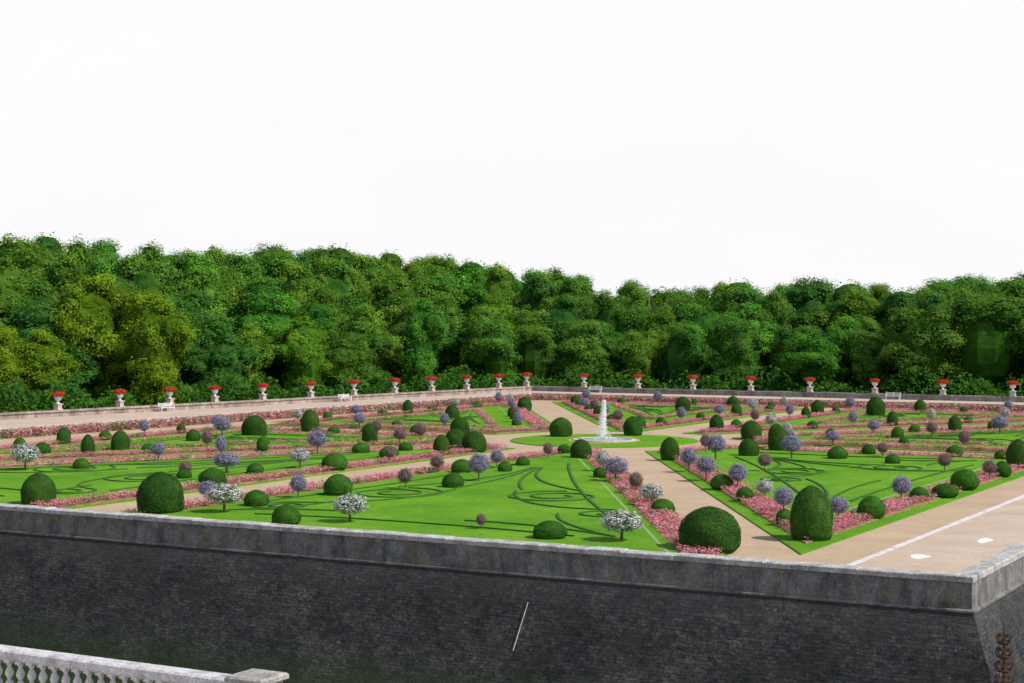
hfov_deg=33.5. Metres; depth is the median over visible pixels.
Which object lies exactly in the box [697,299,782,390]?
tree
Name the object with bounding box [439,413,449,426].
flowering shrub
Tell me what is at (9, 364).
tree
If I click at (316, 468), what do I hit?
flower bed
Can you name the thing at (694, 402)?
topiary
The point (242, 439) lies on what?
scroll hedge
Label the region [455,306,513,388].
tree
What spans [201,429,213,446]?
flowering shrub
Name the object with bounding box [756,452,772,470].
flowering shrub
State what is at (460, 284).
tree
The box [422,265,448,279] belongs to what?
tree
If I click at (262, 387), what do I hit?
flower urn
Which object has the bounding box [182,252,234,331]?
tree
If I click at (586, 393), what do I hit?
flowering shrub
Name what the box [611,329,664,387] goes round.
tree
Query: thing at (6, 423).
pavement
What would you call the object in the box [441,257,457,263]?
tree
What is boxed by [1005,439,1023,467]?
topiary
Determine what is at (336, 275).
tree
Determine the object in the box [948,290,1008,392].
tree
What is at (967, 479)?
topiary
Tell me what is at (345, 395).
garden bench
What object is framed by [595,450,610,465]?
flowering shrub
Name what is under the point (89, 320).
tree
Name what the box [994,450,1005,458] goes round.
topiary
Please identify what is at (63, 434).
topiary
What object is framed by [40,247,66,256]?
tree
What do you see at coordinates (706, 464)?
flowering shrub
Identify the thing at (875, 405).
topiary
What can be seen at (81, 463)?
topiary
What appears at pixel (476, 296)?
tree
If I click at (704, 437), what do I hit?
flowering shrub
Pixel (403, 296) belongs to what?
tree
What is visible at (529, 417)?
flower bed
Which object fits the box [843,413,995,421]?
scroll hedge
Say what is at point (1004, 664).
iron grille
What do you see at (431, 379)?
flower urn
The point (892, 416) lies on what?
topiary
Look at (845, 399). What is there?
pavement
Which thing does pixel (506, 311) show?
tree
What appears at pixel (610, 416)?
topiary
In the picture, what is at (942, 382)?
flower urn
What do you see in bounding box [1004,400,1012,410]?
flowering shrub
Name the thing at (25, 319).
tree
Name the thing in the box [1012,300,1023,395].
tree
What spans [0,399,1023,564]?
path
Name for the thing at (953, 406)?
retaining wall
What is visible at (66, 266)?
tree
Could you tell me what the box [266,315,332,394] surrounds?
tree
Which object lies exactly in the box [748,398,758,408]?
flowering shrub
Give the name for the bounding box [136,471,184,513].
topiary
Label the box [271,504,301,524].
topiary
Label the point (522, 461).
topiary
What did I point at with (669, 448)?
topiary
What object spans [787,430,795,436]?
flowering shrub
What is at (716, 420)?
topiary
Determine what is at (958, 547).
pavement
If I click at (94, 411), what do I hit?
garden wall
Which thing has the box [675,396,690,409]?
topiary
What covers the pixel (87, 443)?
topiary
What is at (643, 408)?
scroll hedge
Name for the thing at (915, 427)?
topiary
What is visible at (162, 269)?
tree
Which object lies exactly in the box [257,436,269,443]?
topiary
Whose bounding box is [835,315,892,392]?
tree
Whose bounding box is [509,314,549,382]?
tree
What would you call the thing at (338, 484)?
topiary
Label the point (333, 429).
topiary
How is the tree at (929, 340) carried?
on the ground
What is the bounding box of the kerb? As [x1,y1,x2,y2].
[846,495,1023,564]
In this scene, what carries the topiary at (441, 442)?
on the lawn at (62, 480)
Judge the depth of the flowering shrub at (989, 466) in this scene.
84.37 m
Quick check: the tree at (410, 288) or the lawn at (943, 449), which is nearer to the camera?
the lawn at (943, 449)
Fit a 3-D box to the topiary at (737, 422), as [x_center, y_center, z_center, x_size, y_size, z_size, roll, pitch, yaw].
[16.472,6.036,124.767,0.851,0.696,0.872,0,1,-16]
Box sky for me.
[0,0,1023,308]
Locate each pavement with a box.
[0,391,555,427]
[552,392,1023,404]
[856,497,1023,571]
[911,538,992,558]
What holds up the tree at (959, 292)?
on the ground
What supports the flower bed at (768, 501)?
on the lawn at (833, 480)
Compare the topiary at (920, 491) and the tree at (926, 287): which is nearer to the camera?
the topiary at (920, 491)
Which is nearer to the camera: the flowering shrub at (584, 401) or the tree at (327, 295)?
the flowering shrub at (584, 401)
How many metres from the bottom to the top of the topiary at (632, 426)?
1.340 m
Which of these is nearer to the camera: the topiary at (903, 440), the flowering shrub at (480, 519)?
the flowering shrub at (480, 519)
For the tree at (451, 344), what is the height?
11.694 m
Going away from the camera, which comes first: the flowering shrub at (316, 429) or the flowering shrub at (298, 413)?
the flowering shrub at (316, 429)
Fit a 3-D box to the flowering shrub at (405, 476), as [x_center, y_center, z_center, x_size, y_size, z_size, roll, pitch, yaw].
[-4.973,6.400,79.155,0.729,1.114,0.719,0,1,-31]
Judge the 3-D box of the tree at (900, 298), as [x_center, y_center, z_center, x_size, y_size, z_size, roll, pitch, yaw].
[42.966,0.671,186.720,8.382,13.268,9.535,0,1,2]
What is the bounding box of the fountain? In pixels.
[572,400,635,441]
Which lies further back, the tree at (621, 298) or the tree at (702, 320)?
the tree at (621, 298)
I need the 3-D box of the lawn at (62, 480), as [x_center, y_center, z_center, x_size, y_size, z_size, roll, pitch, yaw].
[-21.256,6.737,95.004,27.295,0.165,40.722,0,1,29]
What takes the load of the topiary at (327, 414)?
on the lawn at (498, 415)
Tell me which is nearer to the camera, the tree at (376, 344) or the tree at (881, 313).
the tree at (376, 344)
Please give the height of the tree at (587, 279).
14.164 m
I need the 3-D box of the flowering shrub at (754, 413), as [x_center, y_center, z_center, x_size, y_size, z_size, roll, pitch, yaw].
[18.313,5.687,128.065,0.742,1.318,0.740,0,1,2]
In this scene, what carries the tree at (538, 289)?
on the hill
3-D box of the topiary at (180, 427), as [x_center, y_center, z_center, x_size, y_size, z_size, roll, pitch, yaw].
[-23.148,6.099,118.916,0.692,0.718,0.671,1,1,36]
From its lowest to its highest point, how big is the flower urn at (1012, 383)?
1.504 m
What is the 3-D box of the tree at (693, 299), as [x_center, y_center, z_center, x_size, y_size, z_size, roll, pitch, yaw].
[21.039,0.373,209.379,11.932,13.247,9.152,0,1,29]
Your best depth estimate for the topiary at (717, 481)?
79.25 m
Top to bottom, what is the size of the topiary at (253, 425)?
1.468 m
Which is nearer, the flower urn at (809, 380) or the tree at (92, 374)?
the tree at (92, 374)
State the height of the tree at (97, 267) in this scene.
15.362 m
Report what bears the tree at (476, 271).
on the hill
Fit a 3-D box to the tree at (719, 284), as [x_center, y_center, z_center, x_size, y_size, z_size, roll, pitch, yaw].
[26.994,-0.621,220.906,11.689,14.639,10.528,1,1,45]
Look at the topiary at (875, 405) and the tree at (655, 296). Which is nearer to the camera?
the topiary at (875, 405)
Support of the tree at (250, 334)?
on the ground
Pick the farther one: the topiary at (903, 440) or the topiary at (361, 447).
the topiary at (903, 440)
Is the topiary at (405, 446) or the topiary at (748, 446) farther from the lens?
the topiary at (405, 446)
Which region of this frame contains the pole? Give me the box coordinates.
[513,603,527,649]
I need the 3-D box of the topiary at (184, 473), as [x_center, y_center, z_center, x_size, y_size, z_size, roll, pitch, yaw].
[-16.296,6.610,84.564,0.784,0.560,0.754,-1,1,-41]
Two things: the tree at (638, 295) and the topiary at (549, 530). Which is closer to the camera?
the topiary at (549, 530)
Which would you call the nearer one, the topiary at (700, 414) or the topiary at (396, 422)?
the topiary at (396, 422)
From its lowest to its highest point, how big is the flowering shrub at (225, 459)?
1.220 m
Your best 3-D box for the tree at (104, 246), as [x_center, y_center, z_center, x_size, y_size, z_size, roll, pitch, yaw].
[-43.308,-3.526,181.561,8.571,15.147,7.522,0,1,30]
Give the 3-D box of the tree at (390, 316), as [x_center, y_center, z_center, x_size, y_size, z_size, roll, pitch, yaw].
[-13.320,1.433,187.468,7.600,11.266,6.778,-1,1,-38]
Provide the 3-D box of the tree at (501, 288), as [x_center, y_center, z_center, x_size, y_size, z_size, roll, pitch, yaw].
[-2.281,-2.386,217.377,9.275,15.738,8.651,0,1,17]
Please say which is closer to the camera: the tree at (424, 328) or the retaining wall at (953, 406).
the retaining wall at (953, 406)
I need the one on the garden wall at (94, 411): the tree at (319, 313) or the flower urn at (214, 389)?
the flower urn at (214, 389)
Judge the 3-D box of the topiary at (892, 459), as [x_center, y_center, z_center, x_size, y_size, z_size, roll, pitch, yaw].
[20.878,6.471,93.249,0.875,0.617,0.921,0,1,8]
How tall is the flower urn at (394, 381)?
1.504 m
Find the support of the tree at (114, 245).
on the hill
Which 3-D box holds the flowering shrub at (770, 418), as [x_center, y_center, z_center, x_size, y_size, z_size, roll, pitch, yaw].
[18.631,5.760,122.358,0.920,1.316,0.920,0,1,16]
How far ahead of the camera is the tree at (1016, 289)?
177.64 m
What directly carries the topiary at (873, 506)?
on the lawn at (833, 480)
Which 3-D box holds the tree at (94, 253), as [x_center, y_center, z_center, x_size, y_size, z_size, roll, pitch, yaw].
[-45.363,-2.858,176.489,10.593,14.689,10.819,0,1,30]
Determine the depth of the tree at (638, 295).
211.38 m
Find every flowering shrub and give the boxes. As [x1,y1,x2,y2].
[9,443,40,469]
[139,420,148,435]
[151,442,165,460]
[179,461,192,470]
[198,481,217,498]
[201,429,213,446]
[203,482,243,511]
[212,416,231,435]
[212,452,240,472]
[215,435,226,452]
[289,448,310,467]
[289,474,307,497]
[293,409,302,417]
[306,430,328,453]
[311,427,324,433]
[331,493,369,521]
[351,405,360,413]
[353,412,366,427]
[372,419,382,430]
[384,446,396,462]
[392,427,407,444]
[397,467,413,488]
[413,423,426,439]
[430,454,444,472]
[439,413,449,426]
[450,397,460,405]
[468,453,490,480]
[476,513,486,524]
[489,449,503,465]
[495,392,501,402]
[507,393,512,400]
[508,398,515,406]
[510,406,519,416]
[513,411,521,426]
[543,442,552,453]
[579,397,588,405]
[582,389,590,397]
[590,398,598,408]
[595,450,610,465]
[599,509,643,540]
[602,456,628,478]
[612,409,624,419]
[628,471,643,492]
[639,483,664,502]
[653,391,662,399]
[676,407,685,417]
[680,448,698,471]
[695,455,716,479]
[699,433,710,450]
[704,434,726,458]
[713,404,723,412]
[728,462,748,486]
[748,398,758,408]
[750,409,759,419]
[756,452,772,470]
[756,478,773,495]
[764,412,776,424]
[773,486,793,508]
[780,396,788,407]
[780,434,803,457]
[782,421,792,431]
[785,404,793,416]
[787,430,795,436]
[825,431,841,445]
[830,496,848,515]
[844,397,855,406]
[848,411,857,421]
[867,420,879,433]
[876,442,889,455]
[890,475,912,501]
[925,421,937,436]
[926,407,935,418]
[937,453,952,469]
[958,430,969,444]
[982,459,998,478]
[990,415,1008,432]
[999,407,1009,417]
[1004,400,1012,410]
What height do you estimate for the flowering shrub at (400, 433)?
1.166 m
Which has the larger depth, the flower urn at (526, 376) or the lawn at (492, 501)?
the flower urn at (526, 376)
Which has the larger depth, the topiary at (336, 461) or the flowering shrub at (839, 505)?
the topiary at (336, 461)
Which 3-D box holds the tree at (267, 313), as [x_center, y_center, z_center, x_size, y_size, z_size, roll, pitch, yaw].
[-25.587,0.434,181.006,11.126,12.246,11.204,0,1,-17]
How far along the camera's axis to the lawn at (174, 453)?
107.27 m
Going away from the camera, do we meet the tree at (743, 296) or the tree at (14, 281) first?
the tree at (14, 281)
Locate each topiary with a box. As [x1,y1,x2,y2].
[13,437,25,447]
[20,472,56,505]
[34,442,50,453]
[56,427,70,443]
[72,458,89,468]
[81,434,94,454]
[98,431,111,439]
[111,430,129,449]
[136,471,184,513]
[141,443,152,450]
[176,424,185,432]
[176,469,191,478]
[186,429,200,440]
[198,468,226,486]
[241,415,266,435]
[243,489,268,505]
[246,463,263,473]
[256,441,267,450]
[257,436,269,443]
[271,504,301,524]
[301,409,318,431]
[321,452,347,469]
[323,411,331,419]
[323,474,352,495]
[327,426,339,433]
[351,442,369,452]
[362,424,377,441]
[377,409,387,415]
[379,446,398,457]
[392,420,401,425]
[398,442,412,450]
[402,400,412,412]
[428,405,436,410]
[433,434,449,454]
[441,473,464,487]
[445,404,458,417]
[445,428,464,448]
[450,417,469,434]
[451,459,472,472]
[461,431,486,451]
[473,401,482,406]
[498,461,511,471]
[507,406,519,416]
[516,456,529,465]
[517,396,531,410]
[533,520,567,539]
[549,417,572,436]
[557,444,570,453]
[570,395,578,402]
[570,439,591,458]
[584,404,593,409]
[593,405,601,414]
[593,467,606,477]
[606,414,616,419]
[623,416,642,435]
[637,416,645,427]
[650,498,674,513]
[656,417,665,425]
[660,437,679,460]
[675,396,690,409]
[678,506,740,553]
[691,399,698,405]
[696,412,704,418]
[709,414,723,430]
[710,474,733,489]
[727,396,738,406]
[730,419,741,427]
[731,403,741,415]
[735,487,753,500]
[738,438,758,455]
[740,420,761,438]
[768,423,781,436]
[768,427,788,450]
[775,508,790,524]
[789,485,833,541]
[801,407,810,417]
[807,421,817,428]
[811,400,823,414]
[827,446,847,458]
[832,406,839,411]
[857,495,885,518]
[861,444,875,453]
[866,396,884,415]
[884,454,900,463]
[887,411,897,425]
[891,426,903,436]
[898,437,909,445]
[909,424,920,431]
[909,487,929,499]
[914,399,925,411]
[931,483,958,497]
[946,445,962,456]
[948,415,961,430]
[950,469,979,490]
[959,407,967,412]
[963,416,972,422]
[987,421,995,428]
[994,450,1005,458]
[994,461,1011,476]
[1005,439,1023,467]
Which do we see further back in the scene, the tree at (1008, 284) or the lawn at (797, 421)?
the tree at (1008, 284)
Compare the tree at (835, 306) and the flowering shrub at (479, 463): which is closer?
the flowering shrub at (479, 463)
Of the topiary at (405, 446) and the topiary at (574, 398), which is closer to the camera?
the topiary at (405, 446)
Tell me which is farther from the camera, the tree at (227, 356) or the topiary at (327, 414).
the tree at (227, 356)
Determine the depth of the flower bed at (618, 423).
144.15 m
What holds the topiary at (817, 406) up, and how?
on the lawn at (797, 421)
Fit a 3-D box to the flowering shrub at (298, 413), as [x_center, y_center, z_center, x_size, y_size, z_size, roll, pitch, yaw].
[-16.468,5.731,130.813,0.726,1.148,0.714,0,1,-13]
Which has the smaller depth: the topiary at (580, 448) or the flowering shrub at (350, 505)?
the flowering shrub at (350, 505)
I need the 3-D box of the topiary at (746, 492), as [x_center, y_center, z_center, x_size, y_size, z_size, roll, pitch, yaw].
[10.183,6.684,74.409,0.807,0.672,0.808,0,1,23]
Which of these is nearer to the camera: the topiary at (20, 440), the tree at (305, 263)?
the topiary at (20, 440)
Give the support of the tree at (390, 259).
on the hill
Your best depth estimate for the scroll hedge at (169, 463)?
89.45 m
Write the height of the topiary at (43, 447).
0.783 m
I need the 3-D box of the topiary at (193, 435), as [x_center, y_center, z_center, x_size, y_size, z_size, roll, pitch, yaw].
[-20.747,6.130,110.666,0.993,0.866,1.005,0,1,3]
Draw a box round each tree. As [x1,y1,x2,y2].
[0,232,56,289]
[0,254,59,333]
[0,279,57,331]
[0,325,28,412]
[6,300,115,381]
[16,327,83,408]
[32,238,45,251]
[34,232,63,254]
[37,248,55,270]
[39,234,91,303]
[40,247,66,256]
[48,337,112,404]
[49,272,131,400]
[51,244,109,269]
[69,253,132,382]
[88,237,126,280]
[100,237,122,259]
[100,288,180,406]
[115,298,195,404]
[117,251,185,302]
[120,239,164,263]
[121,256,182,286]
[154,250,183,262]
[164,247,217,290]
[167,297,232,400]
[169,263,237,316]
[174,287,230,324]
[180,334,265,400]
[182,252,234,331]
[190,314,242,400]
[204,244,246,312]
[222,249,268,301]
[222,272,299,383]
[223,251,234,265]
[229,289,317,398]
[234,318,274,397]
[243,245,271,263]
[243,255,264,264]
[250,242,293,257]
[257,249,313,275]
[260,249,296,291]
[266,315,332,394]
[278,259,329,382]
[279,332,336,397]
[284,299,336,385]
[295,248,313,274]
[303,246,332,276]
[303,283,350,327]
[305,259,375,318]
[313,255,364,298]
[318,338,378,395]
[321,321,399,393]
[325,243,366,294]
[333,304,408,391]
[349,250,396,306]
[364,255,385,271]
[365,268,428,312]
[368,270,421,316]
[374,290,418,312]
[375,303,401,377]
[378,249,406,271]
[387,297,436,376]
[391,296,449,391]
[395,256,426,271]
[401,258,424,278]
[402,305,466,389]
[406,265,433,292]
[414,278,469,373]
[420,252,439,275]
[422,251,459,278]
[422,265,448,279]
[423,270,474,365]
[428,292,465,381]
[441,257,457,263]
[451,281,493,368]
[453,258,489,286]
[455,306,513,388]
[462,303,520,379]
[462,309,522,387]
[474,261,523,311]
[483,264,524,295]
[505,266,520,292]
[509,272,558,312]
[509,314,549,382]
[510,296,555,349]
[514,292,599,386]
[515,325,562,385]
[517,267,562,309]
[520,268,560,293]
[536,265,569,286]
[548,273,599,317]
[548,318,613,387]
[560,273,599,296]
[577,277,594,295]
[577,279,597,312]
[582,289,651,332]
[590,319,625,380]
[607,282,654,309]
[609,305,647,384]
[610,278,651,306]
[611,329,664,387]
[616,278,652,300]
[617,286,650,322]
[639,303,675,387]
[646,291,706,323]
[648,286,686,306]
[649,289,682,307]
[656,323,712,388]
[667,294,700,384]
[678,303,726,337]
[680,285,711,299]
[683,325,714,388]
[696,286,724,313]
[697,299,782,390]
[699,316,767,390]
[703,317,760,390]
[711,278,756,315]
[711,280,729,295]
[711,286,792,377]
[743,286,795,328]
[753,286,794,383]
[763,282,794,307]
[767,324,810,391]
[775,326,850,392]
[778,303,832,384]
[781,275,837,333]
[784,276,816,307]
[812,277,838,304]
[815,284,881,328]
[818,317,862,387]
[825,279,872,302]
[826,287,883,387]
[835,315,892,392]
[867,282,890,291]
[867,282,894,302]
[873,287,919,390]
[875,293,899,380]
[875,304,966,394]
[893,288,954,392]
[903,276,952,293]
[913,282,953,299]
[913,284,931,297]
[934,293,1023,395]
[942,275,960,295]
[942,283,972,318]
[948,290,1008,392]
[952,273,1003,300]
[953,278,985,295]
[973,278,996,287]
[992,277,1018,293]
[995,282,1023,392]
[999,270,1023,291]
[1000,277,1023,389]
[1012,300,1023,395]
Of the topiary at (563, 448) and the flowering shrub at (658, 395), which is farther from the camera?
the flowering shrub at (658, 395)
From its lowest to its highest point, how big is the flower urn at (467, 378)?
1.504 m
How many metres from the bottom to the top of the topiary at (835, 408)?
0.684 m
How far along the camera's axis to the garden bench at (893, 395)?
160.29 m
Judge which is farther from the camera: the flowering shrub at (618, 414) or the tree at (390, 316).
the tree at (390, 316)
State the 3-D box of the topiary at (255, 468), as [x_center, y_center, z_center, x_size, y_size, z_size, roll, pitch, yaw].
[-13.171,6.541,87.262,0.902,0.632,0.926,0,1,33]
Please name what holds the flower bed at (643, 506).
on the lawn at (492, 501)
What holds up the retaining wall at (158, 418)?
on the path
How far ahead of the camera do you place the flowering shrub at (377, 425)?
115.74 m
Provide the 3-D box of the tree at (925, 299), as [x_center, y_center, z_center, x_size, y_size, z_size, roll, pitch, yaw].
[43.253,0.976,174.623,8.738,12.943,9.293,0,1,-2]
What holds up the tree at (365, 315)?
on the ground
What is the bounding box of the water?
[0,664,134,682]
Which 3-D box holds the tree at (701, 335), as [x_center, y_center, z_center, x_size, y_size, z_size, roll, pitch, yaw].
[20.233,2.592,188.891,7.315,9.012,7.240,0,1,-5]
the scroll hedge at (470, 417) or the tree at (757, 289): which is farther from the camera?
the tree at (757, 289)
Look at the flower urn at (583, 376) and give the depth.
177.08 m
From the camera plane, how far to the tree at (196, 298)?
169.23 m
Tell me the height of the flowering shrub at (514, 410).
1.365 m
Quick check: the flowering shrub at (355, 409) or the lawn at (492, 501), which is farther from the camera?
the flowering shrub at (355, 409)
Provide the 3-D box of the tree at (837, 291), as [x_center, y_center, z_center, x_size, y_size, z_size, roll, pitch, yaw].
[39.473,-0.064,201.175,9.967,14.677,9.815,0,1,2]
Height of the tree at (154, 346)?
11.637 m
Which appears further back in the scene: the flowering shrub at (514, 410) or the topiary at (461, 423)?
the flowering shrub at (514, 410)
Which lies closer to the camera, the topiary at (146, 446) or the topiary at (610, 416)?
the topiary at (146, 446)
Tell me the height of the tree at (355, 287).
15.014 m
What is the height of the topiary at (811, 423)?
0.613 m
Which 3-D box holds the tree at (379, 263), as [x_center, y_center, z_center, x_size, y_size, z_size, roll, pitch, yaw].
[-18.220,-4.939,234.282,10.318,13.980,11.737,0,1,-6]
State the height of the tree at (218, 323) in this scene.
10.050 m
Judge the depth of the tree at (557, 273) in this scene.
233.36 m
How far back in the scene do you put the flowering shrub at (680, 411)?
130.84 m
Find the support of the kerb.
on the path
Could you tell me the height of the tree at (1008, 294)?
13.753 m
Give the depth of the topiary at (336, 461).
89.37 m
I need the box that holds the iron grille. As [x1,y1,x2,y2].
[993,624,1014,682]
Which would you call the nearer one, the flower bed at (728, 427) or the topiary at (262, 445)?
the topiary at (262, 445)
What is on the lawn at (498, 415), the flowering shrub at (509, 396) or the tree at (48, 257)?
the flowering shrub at (509, 396)
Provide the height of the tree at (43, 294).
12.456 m
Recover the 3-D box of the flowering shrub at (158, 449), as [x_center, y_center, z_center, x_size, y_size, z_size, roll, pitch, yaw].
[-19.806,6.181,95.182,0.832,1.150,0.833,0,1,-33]
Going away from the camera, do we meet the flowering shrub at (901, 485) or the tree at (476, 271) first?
the flowering shrub at (901, 485)
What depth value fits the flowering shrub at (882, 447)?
97.77 m
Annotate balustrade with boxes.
[0,644,288,682]
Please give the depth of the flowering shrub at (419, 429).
111.26 m
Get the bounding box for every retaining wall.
[0,393,531,435]
[532,393,1023,411]
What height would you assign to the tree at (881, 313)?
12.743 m
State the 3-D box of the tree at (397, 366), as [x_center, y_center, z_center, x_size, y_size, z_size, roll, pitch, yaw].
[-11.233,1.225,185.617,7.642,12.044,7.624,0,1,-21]
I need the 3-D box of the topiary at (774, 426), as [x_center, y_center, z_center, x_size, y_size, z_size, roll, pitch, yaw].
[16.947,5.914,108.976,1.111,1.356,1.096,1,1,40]
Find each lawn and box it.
[0,428,435,462]
[0,446,515,508]
[133,452,727,555]
[266,402,550,434]
[511,434,697,447]
[552,401,810,431]
[645,447,1023,554]
[682,410,1023,434]
[732,426,1023,453]
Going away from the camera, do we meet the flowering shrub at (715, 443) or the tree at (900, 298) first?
the flowering shrub at (715, 443)
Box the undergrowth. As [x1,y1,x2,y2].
[0,359,1023,412]
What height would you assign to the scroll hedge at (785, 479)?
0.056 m
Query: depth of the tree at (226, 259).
206.50 m
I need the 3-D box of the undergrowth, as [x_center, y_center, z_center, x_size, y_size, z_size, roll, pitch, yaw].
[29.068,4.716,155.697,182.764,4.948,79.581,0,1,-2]
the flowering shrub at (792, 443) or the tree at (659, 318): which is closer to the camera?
the flowering shrub at (792, 443)
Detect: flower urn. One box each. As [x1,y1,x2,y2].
[51,391,65,409]
[112,388,126,406]
[162,387,177,403]
[209,385,220,401]
[257,383,268,399]
[305,381,316,396]
[348,379,359,394]
[389,378,400,392]
[426,376,437,390]
[462,374,471,388]
[493,373,503,387]
[521,372,532,385]
[579,373,589,386]
[633,374,642,387]
[687,375,698,389]
[745,376,756,390]
[803,377,816,391]
[869,378,880,392]
[937,379,948,394]
[1007,380,1018,396]
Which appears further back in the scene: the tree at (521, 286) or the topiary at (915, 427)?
the tree at (521, 286)
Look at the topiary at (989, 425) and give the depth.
122.69 m
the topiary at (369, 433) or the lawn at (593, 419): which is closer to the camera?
the topiary at (369, 433)
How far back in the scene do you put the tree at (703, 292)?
225.26 m
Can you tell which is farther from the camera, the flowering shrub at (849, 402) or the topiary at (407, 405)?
the flowering shrub at (849, 402)
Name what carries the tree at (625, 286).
on the hill
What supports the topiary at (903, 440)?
on the lawn at (943, 449)
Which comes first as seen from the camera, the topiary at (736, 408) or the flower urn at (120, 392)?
the flower urn at (120, 392)
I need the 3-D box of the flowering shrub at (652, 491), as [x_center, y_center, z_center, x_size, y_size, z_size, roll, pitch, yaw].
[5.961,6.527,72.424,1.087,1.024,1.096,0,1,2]
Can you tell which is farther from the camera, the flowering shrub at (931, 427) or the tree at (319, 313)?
the tree at (319, 313)
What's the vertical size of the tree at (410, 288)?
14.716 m
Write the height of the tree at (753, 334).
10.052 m
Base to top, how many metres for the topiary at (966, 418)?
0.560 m
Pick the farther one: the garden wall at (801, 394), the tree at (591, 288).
the tree at (591, 288)
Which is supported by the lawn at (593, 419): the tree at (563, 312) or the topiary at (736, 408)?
the topiary at (736, 408)
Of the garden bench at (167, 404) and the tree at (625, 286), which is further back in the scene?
the tree at (625, 286)
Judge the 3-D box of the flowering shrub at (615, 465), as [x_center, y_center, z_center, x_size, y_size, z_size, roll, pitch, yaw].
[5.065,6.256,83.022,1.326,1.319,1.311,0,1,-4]
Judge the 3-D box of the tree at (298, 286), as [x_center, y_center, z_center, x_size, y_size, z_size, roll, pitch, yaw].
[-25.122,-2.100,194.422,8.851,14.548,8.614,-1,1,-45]
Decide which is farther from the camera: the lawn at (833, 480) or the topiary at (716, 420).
the topiary at (716, 420)
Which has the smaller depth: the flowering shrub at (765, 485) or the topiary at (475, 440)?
the flowering shrub at (765, 485)
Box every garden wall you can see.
[0,386,531,419]
[532,386,1023,401]
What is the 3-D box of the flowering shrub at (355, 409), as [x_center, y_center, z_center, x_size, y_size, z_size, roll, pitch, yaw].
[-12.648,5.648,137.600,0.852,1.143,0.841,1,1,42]
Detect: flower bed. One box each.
[0,393,541,438]
[0,424,446,458]
[0,442,506,506]
[118,446,723,555]
[271,401,548,431]
[533,393,1023,411]
[560,399,797,428]
[659,444,1023,538]
[695,406,1023,431]
[752,423,1023,450]
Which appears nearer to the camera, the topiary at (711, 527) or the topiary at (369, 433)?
the topiary at (711, 527)
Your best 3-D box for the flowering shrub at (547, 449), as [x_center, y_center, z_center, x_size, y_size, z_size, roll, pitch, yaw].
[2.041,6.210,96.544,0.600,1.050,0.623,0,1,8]
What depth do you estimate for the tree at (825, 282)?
212.83 m
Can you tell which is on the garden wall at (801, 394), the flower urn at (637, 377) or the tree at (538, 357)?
the flower urn at (637, 377)
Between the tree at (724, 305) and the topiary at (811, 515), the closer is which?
the topiary at (811, 515)
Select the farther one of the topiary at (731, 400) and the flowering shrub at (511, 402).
the topiary at (731, 400)
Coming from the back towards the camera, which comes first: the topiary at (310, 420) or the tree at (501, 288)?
the tree at (501, 288)
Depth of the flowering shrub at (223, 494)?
69.09 m
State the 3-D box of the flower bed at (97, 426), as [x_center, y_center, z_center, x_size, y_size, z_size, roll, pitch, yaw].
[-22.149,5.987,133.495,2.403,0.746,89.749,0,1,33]
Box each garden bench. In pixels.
[158,402,173,411]
[338,393,351,401]
[588,386,601,392]
[885,392,900,399]
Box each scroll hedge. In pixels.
[0,453,378,496]
[77,434,353,448]
[228,463,617,536]
[371,412,479,424]
[629,406,713,415]
[734,452,976,500]
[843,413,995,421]
[868,431,1023,443]
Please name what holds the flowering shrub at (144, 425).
on the lawn at (174, 453)
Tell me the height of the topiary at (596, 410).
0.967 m
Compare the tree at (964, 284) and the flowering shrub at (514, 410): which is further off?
the tree at (964, 284)
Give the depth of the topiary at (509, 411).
138.35 m
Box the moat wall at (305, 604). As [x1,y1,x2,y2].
[0,503,1023,682]
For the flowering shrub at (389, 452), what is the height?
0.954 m
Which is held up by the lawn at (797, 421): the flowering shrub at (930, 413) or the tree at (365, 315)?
the flowering shrub at (930, 413)
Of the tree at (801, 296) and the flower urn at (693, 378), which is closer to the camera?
the flower urn at (693, 378)
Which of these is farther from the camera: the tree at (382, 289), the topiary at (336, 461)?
the tree at (382, 289)
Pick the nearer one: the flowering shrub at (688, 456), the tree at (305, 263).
the flowering shrub at (688, 456)
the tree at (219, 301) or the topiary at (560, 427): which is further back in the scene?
the tree at (219, 301)
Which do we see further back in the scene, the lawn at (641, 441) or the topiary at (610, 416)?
the topiary at (610, 416)
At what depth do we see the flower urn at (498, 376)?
175.68 m
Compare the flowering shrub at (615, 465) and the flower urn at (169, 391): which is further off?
the flower urn at (169, 391)
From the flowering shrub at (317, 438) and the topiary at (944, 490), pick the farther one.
the flowering shrub at (317, 438)
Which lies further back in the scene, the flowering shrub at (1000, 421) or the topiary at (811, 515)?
the flowering shrub at (1000, 421)
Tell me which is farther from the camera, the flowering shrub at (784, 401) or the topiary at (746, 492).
the flowering shrub at (784, 401)
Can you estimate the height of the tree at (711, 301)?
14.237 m
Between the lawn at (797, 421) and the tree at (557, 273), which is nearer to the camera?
the lawn at (797, 421)
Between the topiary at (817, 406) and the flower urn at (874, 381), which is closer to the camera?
the topiary at (817, 406)
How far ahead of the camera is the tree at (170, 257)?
191.05 m
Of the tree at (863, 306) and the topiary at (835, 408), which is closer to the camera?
the topiary at (835, 408)
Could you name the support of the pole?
attached to the moat wall at (305, 604)
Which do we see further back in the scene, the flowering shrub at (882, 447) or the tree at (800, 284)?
the tree at (800, 284)
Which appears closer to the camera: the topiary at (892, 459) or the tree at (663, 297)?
the topiary at (892, 459)
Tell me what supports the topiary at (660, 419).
on the lawn at (593, 419)
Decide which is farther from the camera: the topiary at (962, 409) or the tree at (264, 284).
the tree at (264, 284)
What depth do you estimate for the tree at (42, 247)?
191.03 m
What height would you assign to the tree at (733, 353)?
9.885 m
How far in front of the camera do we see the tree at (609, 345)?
195.08 m
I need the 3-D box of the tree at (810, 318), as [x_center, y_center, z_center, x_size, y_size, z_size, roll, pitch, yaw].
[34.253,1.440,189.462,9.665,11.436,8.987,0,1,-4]

